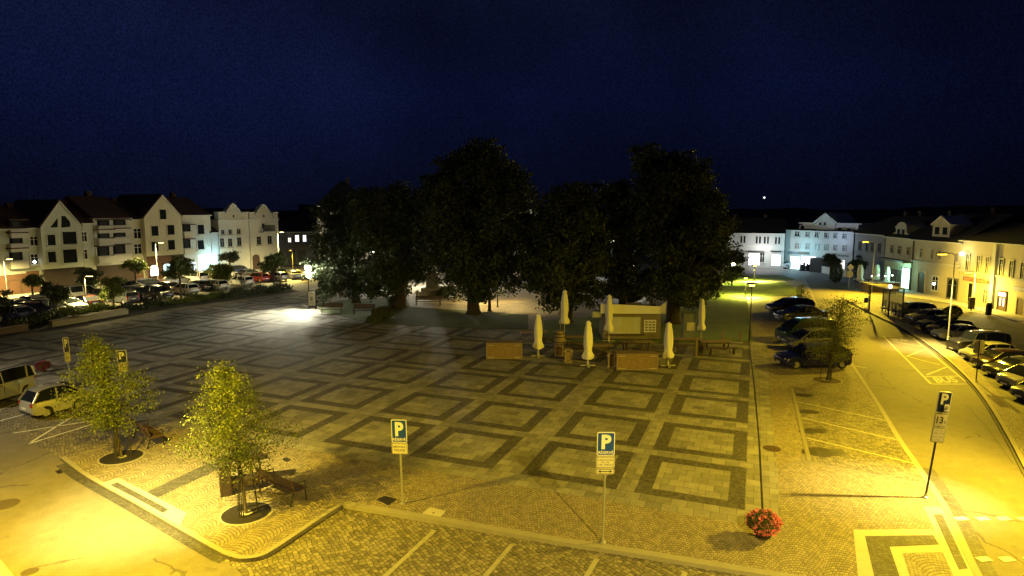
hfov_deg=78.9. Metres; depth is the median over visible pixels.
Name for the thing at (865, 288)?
terrace fence
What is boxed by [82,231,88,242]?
window
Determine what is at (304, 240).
window
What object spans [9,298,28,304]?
car
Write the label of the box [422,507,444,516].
access cover
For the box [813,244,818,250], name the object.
window
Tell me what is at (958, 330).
car
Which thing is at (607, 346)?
picnic table
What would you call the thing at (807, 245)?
window
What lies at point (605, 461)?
parking sign
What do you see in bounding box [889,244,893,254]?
window
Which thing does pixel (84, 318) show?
planter bench
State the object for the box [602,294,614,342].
closed umbrella
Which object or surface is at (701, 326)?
closed umbrella
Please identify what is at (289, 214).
hills
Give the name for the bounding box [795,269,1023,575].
road
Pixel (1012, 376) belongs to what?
car
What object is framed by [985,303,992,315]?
litter bin
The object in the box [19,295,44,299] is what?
car
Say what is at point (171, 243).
window
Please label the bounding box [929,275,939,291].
arched window
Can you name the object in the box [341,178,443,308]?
park tree
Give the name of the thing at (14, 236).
balcony house
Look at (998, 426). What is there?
gutter
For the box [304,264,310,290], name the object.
street lamp
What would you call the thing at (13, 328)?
planter bench
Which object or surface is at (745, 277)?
street lamp
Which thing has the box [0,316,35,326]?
hedge
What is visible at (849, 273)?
road sign
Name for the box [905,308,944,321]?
car
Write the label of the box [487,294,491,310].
bollard
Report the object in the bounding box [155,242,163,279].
street lamp
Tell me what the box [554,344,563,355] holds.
planter box
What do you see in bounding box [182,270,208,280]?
car
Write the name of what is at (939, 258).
window
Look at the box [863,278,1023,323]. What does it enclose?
sidewalk
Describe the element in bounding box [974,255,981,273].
window
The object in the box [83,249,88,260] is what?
window
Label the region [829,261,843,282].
clipped shrub
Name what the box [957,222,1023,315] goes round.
corner shop house
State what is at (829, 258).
street tree
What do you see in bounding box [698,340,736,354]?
picnic table
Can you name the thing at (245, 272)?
car
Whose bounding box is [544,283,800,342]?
lawn
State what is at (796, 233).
window
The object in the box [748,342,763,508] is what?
drain line
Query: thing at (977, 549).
gutter
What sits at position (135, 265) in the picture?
street tree
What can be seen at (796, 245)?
window
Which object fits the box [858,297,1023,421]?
parking paving
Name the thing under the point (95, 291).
car
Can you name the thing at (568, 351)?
planter box
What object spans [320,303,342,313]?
bench
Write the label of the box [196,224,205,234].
window
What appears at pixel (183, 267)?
street tree
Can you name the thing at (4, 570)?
sidewalk
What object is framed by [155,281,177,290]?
car
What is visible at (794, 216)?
hills
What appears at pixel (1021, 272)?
window
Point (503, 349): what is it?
planter box
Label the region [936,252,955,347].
street lamp
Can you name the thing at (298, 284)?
road
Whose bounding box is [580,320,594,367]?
closed umbrella
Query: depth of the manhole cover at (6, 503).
20.37 m
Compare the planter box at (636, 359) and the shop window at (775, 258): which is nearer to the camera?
the planter box at (636, 359)
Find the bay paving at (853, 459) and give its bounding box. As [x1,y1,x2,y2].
[793,387,925,483]
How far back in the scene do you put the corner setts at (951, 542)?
17.75 m
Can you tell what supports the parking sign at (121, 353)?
on the plaza
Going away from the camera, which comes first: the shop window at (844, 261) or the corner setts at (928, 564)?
the corner setts at (928, 564)
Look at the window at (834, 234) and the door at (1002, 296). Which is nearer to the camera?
the door at (1002, 296)
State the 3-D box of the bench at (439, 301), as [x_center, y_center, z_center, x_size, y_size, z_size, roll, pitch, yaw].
[-8.409,1.313,62.496,2.600,0.924,0.703,0,7,0]
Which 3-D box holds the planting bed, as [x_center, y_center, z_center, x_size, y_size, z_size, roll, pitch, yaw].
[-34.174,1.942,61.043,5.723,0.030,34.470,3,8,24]
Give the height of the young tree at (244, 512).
5.074 m
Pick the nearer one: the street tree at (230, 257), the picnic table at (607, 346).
the picnic table at (607, 346)
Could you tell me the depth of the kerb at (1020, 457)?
31.92 m
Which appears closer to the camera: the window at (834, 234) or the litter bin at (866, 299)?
the litter bin at (866, 299)
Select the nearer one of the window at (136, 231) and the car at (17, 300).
the car at (17, 300)
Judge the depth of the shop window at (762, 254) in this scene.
105.26 m
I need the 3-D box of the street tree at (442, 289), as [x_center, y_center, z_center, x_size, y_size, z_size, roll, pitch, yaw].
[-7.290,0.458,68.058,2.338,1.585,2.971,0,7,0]
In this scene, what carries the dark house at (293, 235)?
on the ground at (644, 259)
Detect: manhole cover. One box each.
[0,499,20,509]
[763,445,780,451]
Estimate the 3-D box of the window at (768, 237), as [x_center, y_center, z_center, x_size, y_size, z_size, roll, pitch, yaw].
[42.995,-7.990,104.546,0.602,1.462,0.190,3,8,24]
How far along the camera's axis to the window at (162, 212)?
85.72 m
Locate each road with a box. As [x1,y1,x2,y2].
[0,265,802,334]
[0,427,241,575]
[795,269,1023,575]
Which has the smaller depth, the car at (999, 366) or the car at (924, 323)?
the car at (999, 366)
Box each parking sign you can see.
[62,337,71,381]
[116,350,129,408]
[391,419,407,504]
[596,432,614,543]
[922,391,952,498]
[973,340,984,381]
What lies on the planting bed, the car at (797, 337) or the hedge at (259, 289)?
the hedge at (259, 289)
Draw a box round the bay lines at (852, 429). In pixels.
[797,366,912,462]
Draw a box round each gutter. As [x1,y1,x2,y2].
[56,464,997,575]
[841,298,1023,475]
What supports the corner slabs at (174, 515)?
on the sidewalk at (826, 511)
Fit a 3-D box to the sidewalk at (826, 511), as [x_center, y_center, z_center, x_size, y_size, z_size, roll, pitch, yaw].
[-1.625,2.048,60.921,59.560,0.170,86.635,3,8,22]
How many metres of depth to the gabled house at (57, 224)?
74.48 m
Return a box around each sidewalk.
[0,271,941,575]
[0,560,12,575]
[1,269,277,298]
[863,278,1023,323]
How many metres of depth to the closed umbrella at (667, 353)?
37.76 m
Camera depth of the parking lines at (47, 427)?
27.39 m
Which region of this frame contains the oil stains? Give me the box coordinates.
[795,394,846,457]
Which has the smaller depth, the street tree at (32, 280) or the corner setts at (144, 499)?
the corner setts at (144, 499)
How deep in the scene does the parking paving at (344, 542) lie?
17.25 m
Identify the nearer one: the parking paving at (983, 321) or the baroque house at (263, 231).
the parking paving at (983, 321)
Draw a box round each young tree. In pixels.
[51,333,165,464]
[161,358,309,525]
[791,284,809,298]
[802,295,872,383]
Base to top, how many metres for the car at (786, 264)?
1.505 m
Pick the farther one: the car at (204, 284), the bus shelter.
the car at (204, 284)
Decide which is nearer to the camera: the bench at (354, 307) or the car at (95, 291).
the bench at (354, 307)
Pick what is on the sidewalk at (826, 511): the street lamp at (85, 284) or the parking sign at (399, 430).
the parking sign at (399, 430)
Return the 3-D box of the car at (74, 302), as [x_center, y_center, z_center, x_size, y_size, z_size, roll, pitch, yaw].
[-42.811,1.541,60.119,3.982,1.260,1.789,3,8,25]
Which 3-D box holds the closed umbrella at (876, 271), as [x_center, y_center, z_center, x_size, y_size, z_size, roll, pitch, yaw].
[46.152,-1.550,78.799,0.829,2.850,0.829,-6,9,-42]
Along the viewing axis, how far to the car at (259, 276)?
84.07 m
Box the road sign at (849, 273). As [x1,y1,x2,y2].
[846,264,853,289]
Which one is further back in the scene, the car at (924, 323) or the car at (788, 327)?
the car at (924, 323)
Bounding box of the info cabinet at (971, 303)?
[968,297,975,310]
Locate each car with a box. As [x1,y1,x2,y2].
[0,304,35,319]
[0,363,35,399]
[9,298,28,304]
[15,301,50,313]
[18,382,91,417]
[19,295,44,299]
[28,297,65,312]
[61,297,88,308]
[64,284,94,296]
[75,294,103,305]
[86,288,104,298]
[105,289,139,303]
[120,281,142,286]
[123,285,154,300]
[133,278,160,284]
[143,284,173,299]
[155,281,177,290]
[160,276,190,282]
[170,283,199,294]
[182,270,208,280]
[189,280,212,290]
[207,279,228,290]
[228,275,253,285]
[232,265,249,271]
[235,269,257,275]
[248,272,270,281]
[269,271,288,280]
[287,270,301,279]
[765,296,814,311]
[773,304,827,320]
[774,316,836,338]
[774,341,851,368]
[781,327,840,346]
[782,261,790,268]
[892,302,936,316]
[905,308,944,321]
[915,315,959,327]
[925,319,975,331]
[930,323,982,339]
[945,329,1011,350]
[958,341,1016,358]
[969,348,1023,365]
[981,355,1023,374]
[995,363,1023,386]
[1009,381,1023,398]
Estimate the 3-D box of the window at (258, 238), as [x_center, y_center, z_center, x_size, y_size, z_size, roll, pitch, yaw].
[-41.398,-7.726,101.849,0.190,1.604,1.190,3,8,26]
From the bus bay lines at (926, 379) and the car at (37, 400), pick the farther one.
the bus bay lines at (926, 379)
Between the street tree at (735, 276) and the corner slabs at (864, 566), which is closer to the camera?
the corner slabs at (864, 566)
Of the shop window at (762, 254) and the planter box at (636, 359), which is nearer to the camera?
the planter box at (636, 359)
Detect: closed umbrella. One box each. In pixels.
[531,314,544,357]
[559,290,570,342]
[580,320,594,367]
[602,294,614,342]
[660,322,674,367]
[697,299,705,341]
[856,265,863,281]
[873,265,879,279]
[883,267,890,281]
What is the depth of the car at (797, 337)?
42.30 m
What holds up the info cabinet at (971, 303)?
on the parking paving at (983, 321)
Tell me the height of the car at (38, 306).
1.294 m
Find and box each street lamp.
[3,258,12,297]
[84,275,93,296]
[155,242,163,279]
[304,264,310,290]
[743,276,749,296]
[746,282,757,340]
[862,241,874,291]
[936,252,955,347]
[964,271,975,296]
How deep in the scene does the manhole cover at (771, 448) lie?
24.80 m
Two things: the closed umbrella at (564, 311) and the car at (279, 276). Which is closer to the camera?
the closed umbrella at (564, 311)
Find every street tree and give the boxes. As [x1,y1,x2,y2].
[0,289,14,313]
[21,273,45,294]
[37,281,73,314]
[72,267,104,287]
[96,274,128,305]
[118,257,150,281]
[160,254,195,298]
[203,263,235,280]
[217,249,240,278]
[256,250,288,284]
[435,285,454,297]
[722,265,744,285]
[822,253,842,278]
[846,255,869,282]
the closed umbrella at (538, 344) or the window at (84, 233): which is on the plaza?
the closed umbrella at (538, 344)
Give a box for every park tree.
[297,185,377,303]
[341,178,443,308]
[404,134,544,314]
[506,180,621,322]
[590,177,661,303]
[619,140,749,324]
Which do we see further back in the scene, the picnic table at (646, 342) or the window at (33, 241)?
the window at (33, 241)
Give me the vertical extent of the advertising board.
1.750 m
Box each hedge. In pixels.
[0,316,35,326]
[23,310,69,325]
[51,302,121,317]
[116,299,177,310]
[162,290,224,304]
[217,282,293,298]
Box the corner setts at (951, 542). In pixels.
[934,514,967,569]
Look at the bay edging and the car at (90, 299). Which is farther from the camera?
the car at (90, 299)
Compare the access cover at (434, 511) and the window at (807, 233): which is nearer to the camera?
the access cover at (434, 511)
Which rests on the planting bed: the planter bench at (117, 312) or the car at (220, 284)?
the planter bench at (117, 312)
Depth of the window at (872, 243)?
85.45 m
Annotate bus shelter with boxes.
[868,284,908,316]
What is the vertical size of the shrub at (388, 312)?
1.174 m
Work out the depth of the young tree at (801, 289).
60.49 m
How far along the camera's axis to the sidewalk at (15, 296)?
71.02 m
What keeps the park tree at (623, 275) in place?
on the lawn at (727, 313)
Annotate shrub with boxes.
[366,315,380,323]
[371,306,394,318]
[387,295,394,303]
[616,288,642,301]
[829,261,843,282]
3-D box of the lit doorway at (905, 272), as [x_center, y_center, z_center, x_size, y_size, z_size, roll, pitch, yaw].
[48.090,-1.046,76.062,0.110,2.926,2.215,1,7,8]
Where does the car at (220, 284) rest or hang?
on the road at (298, 284)
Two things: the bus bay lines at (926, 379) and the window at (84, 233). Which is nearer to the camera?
the bus bay lines at (926, 379)
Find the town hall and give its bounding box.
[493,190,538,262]
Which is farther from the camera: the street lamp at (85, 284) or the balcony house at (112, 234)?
the balcony house at (112, 234)
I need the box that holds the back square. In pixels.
[409,285,543,304]
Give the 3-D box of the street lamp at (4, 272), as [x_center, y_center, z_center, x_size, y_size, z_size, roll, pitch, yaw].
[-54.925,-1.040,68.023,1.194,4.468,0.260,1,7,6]
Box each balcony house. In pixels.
[0,204,30,295]
[63,191,134,285]
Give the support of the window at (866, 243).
in the dim house at (877, 232)
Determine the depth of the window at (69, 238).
75.15 m
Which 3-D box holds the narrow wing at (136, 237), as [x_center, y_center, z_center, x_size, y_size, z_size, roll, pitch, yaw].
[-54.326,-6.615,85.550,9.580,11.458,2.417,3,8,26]
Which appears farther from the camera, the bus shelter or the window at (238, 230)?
the window at (238, 230)
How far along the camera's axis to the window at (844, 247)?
95.52 m
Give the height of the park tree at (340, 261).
12.103 m
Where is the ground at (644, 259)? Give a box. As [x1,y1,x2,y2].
[0,229,876,575]
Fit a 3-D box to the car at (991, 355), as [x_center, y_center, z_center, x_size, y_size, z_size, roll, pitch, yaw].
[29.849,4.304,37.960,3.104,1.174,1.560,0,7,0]
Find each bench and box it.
[0,324,28,334]
[48,316,80,326]
[67,315,88,321]
[73,312,108,320]
[88,308,127,316]
[130,417,164,448]
[218,461,260,496]
[256,467,307,506]
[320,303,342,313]
[352,304,374,314]
[415,296,441,305]
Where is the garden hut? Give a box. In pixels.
[860,274,899,291]
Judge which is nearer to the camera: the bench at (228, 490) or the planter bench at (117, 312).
the bench at (228, 490)
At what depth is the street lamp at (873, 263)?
73.31 m
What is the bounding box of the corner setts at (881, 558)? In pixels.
[865,535,938,575]
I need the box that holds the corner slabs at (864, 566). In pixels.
[853,507,973,575]
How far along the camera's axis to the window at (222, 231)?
95.50 m
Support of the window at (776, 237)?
in the shop house at (762, 240)
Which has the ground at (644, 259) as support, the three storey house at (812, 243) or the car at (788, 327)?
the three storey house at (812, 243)
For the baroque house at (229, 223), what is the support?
on the ground at (644, 259)
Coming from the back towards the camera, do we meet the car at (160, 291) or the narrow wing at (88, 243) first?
the narrow wing at (88, 243)
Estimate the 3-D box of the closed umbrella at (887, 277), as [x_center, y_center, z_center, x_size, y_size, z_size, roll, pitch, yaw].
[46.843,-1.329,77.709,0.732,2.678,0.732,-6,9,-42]
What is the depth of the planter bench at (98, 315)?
54.39 m
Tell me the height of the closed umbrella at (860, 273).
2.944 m
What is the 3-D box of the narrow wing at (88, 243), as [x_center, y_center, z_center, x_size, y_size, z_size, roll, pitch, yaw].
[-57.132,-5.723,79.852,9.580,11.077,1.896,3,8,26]
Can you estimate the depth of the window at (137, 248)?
83.72 m
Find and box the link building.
[210,226,219,264]
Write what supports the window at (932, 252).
in the dormer house at (931, 272)
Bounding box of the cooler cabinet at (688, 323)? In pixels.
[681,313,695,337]
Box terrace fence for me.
[855,281,869,294]
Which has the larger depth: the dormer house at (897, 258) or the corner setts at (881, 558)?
the dormer house at (897, 258)
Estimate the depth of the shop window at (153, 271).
85.98 m
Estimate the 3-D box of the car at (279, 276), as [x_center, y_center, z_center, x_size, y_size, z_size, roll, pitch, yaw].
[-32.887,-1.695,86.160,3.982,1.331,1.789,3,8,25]
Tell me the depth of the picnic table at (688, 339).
42.56 m
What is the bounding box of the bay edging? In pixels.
[790,386,926,485]
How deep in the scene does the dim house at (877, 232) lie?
86.02 m
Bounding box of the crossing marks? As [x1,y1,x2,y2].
[954,516,1023,561]
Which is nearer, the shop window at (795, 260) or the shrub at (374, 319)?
the shrub at (374, 319)
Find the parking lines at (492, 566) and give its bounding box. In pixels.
[383,530,687,575]
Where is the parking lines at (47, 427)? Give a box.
[0,404,91,443]
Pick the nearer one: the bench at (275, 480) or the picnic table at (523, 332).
the bench at (275, 480)
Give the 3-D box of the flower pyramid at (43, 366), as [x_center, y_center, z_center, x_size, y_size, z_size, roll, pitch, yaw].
[-27.527,4.557,36.545,0.840,0.677,0.823,0,7,0]
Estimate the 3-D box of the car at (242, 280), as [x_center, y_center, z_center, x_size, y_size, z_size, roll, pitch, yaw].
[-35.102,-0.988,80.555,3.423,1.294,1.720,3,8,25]
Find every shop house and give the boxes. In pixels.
[722,214,786,268]
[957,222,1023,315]
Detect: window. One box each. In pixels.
[29,236,38,246]
[29,253,39,265]
[46,234,57,246]
[46,251,58,263]
[50,218,57,227]
[61,216,70,227]
[61,231,77,245]
[61,248,79,264]
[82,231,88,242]
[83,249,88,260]
[132,228,141,239]
[133,243,142,255]
[149,264,159,277]
[150,225,159,236]
[150,241,159,252]
[158,209,167,220]
[162,262,170,275]
[166,224,175,235]
[167,239,176,250]
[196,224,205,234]
[196,239,204,250]
[219,238,225,247]
[220,229,224,234]
[227,238,233,247]
[236,228,241,234]
[236,237,242,246]
[256,236,262,245]
[267,236,272,244]
[294,235,299,242]
[302,235,306,242]
[748,253,759,265]
[758,236,761,244]
[759,252,764,262]
[766,236,769,244]
[771,254,780,265]
[774,236,777,244]
[777,236,780,244]
[789,256,800,269]
[793,243,799,249]
[794,231,799,237]
[800,255,816,264]
[804,231,809,237]
[805,243,809,250]
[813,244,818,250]
[814,232,818,238]
[823,232,828,238]
[823,244,828,250]
[832,233,837,239]
[832,244,837,251]
[841,233,846,239]
[841,245,846,251]
[841,259,845,268]
[857,241,861,250]
[864,242,868,251]
[870,242,873,252]
[876,243,880,252]
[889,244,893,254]
[890,269,900,286]
[896,245,901,254]
[905,246,910,256]
[918,247,923,258]
[929,249,934,259]
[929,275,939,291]
[936,250,942,260]
[946,277,958,299]
[955,252,959,263]
[963,253,970,271]
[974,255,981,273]
[982,256,990,275]
[996,258,1004,277]
[1007,260,1014,278]
[1017,261,1023,280]
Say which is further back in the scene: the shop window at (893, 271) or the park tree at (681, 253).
the shop window at (893, 271)
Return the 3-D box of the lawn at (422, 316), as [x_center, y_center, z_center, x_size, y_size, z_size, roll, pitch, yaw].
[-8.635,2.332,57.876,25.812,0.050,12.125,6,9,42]
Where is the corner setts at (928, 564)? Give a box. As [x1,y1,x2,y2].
[903,552,953,575]
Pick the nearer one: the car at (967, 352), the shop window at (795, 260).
the car at (967, 352)
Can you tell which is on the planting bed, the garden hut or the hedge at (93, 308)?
the hedge at (93, 308)
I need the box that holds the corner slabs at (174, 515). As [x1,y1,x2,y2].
[102,478,186,525]
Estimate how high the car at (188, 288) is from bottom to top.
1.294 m
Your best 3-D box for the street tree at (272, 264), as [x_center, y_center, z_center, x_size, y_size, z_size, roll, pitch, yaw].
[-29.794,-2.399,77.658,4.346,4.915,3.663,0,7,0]
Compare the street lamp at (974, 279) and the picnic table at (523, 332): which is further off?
the street lamp at (974, 279)
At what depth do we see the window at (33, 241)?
72.49 m
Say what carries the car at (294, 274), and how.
on the road at (298, 284)
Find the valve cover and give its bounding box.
[20,567,38,575]
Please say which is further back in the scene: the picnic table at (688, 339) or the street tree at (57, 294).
the street tree at (57, 294)
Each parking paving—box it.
[0,399,127,456]
[224,508,742,575]
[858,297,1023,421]
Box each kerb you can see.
[60,278,981,575]
[842,297,1023,468]
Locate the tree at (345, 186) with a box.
[315,178,373,268]
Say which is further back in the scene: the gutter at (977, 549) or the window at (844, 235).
the window at (844, 235)
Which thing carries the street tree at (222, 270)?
on the road at (298, 284)
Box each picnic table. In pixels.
[518,330,548,343]
[564,335,594,346]
[580,344,613,352]
[620,340,655,349]
[673,337,705,351]
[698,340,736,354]
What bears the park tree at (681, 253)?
on the lawn at (727, 313)
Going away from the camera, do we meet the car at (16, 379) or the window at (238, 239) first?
the car at (16, 379)
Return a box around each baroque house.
[203,203,250,268]
[239,204,278,269]
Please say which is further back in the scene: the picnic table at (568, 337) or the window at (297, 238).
the window at (297, 238)
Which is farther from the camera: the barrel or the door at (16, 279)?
the door at (16, 279)
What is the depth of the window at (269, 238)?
103.83 m
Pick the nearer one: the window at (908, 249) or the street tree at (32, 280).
the street tree at (32, 280)
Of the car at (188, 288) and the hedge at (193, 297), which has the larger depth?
the car at (188, 288)
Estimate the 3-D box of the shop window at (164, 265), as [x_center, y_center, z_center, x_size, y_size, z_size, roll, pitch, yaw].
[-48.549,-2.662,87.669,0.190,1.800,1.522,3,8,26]
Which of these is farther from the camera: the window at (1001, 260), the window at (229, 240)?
the window at (229, 240)
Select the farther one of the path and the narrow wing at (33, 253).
the path
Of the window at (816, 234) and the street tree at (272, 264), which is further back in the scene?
the window at (816, 234)
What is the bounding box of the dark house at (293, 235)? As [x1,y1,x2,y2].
[279,214,317,264]
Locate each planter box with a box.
[486,340,522,358]
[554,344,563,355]
[564,347,572,362]
[606,351,615,367]
[614,350,658,369]
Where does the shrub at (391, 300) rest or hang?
on the lawn at (422, 316)
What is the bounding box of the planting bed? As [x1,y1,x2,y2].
[0,289,297,337]
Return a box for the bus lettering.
[932,377,957,382]
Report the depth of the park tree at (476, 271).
54.00 m
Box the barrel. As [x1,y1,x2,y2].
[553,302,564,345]
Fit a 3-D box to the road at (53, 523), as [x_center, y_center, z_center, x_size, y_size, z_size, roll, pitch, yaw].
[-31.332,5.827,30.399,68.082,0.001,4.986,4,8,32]
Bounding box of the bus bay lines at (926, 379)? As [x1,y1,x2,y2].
[883,336,965,383]
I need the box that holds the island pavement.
[843,296,1023,465]
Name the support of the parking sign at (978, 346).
on the island pavement
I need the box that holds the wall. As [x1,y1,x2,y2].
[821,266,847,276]
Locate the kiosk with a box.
[592,300,665,338]
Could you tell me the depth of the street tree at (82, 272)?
69.75 m
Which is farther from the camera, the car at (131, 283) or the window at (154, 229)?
the window at (154, 229)
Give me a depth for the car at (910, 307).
56.29 m
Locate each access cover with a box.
[377,496,396,504]
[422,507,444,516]
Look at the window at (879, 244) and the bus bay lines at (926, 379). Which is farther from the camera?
the window at (879, 244)
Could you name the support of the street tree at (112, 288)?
on the road at (298, 284)
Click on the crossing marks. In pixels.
(986, 558)
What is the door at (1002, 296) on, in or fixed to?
in the corner shop house at (993, 259)
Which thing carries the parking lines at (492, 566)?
on the parking paving at (344, 542)
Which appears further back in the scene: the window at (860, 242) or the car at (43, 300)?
the window at (860, 242)
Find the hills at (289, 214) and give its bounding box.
[270,210,298,228]
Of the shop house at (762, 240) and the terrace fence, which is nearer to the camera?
the terrace fence
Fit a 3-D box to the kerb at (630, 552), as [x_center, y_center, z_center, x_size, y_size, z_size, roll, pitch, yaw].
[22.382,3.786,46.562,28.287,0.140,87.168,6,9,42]
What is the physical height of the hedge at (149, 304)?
0.865 m
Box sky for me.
[0,0,1023,210]
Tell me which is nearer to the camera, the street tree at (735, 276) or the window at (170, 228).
the street tree at (735, 276)
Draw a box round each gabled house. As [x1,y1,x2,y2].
[13,199,83,286]
[117,194,183,279]
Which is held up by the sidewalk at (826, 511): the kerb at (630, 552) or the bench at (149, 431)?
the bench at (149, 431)
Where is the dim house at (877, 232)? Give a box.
[853,211,927,281]
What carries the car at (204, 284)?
on the road at (298, 284)
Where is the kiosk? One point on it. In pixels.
(630, 321)
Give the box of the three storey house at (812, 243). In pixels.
[784,213,874,272]
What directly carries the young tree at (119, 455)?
on the sidewalk at (826, 511)
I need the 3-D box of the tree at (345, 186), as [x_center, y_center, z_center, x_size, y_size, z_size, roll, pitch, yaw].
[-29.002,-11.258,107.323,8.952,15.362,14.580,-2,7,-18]
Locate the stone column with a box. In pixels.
[419,250,443,295]
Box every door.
[8,279,21,293]
[981,288,988,304]
[996,290,1007,311]
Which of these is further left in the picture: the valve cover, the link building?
the valve cover
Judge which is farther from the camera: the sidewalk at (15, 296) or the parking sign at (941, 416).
the sidewalk at (15, 296)
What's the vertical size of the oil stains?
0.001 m
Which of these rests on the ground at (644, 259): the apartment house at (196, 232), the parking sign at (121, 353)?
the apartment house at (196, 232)
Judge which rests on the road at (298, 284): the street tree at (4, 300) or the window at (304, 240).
the street tree at (4, 300)
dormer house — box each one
[877,211,957,288]
[909,208,1023,299]
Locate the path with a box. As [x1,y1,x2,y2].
[726,281,785,282]
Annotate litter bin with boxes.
[864,296,868,302]
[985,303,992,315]
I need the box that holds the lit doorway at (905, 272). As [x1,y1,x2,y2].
[900,267,910,288]
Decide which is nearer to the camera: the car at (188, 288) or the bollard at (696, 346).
the bollard at (696, 346)
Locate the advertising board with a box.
[308,291,316,308]
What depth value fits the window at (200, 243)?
92.28 m
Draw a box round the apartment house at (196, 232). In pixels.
[166,193,211,275]
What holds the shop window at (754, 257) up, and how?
in the shop house at (762, 240)
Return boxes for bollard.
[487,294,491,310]
[695,339,697,355]
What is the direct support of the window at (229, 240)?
in the baroque house at (229, 223)
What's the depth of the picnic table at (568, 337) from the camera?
43.24 m
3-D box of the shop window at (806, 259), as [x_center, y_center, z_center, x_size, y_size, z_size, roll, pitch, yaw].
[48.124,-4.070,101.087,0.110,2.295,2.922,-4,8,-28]
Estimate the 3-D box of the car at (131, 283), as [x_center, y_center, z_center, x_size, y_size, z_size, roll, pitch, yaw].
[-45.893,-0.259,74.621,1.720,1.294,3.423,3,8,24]
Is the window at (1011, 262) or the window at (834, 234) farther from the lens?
the window at (834, 234)
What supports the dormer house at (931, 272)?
on the ground at (644, 259)
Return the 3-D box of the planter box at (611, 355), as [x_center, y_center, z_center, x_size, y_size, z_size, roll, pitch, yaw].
[6.006,4.354,37.816,0.601,0.930,0.705,0,7,0]
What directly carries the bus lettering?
on the road at (979, 473)
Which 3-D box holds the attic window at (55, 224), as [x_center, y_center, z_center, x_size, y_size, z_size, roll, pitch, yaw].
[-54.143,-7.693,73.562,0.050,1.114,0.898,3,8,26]
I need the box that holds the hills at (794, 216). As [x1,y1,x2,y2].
[299,204,1023,230]
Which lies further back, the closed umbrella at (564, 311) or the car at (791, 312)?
the car at (791, 312)
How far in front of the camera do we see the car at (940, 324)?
48.14 m
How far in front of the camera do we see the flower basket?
46.33 m
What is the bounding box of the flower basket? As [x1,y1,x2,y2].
[943,305,963,319]
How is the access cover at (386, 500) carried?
on the sidewalk at (826, 511)
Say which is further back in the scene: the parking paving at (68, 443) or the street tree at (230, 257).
the street tree at (230, 257)
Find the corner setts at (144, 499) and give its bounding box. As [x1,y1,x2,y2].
[111,482,167,512]
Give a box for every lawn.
[318,297,527,329]
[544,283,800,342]
[721,274,794,280]
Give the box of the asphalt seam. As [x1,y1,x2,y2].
[966,405,1013,463]
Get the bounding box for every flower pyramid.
[34,360,51,371]
[745,508,783,539]
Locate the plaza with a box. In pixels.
[0,294,781,529]
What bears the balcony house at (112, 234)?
on the ground at (644, 259)
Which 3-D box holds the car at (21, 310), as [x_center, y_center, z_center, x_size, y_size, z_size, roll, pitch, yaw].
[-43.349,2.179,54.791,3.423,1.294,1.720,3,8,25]
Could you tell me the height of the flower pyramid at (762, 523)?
0.773 m
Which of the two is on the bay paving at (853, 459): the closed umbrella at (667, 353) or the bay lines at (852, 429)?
the bay lines at (852, 429)
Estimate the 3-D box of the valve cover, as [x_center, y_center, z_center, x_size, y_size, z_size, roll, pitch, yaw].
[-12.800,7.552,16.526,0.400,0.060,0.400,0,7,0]
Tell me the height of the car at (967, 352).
1.174 m
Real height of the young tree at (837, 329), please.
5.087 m
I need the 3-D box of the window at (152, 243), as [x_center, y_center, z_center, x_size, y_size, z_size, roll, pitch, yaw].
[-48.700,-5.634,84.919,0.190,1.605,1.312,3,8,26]
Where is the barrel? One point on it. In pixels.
(558, 337)
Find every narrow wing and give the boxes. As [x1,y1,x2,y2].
[3,203,44,291]
[61,200,97,285]
[109,198,147,278]

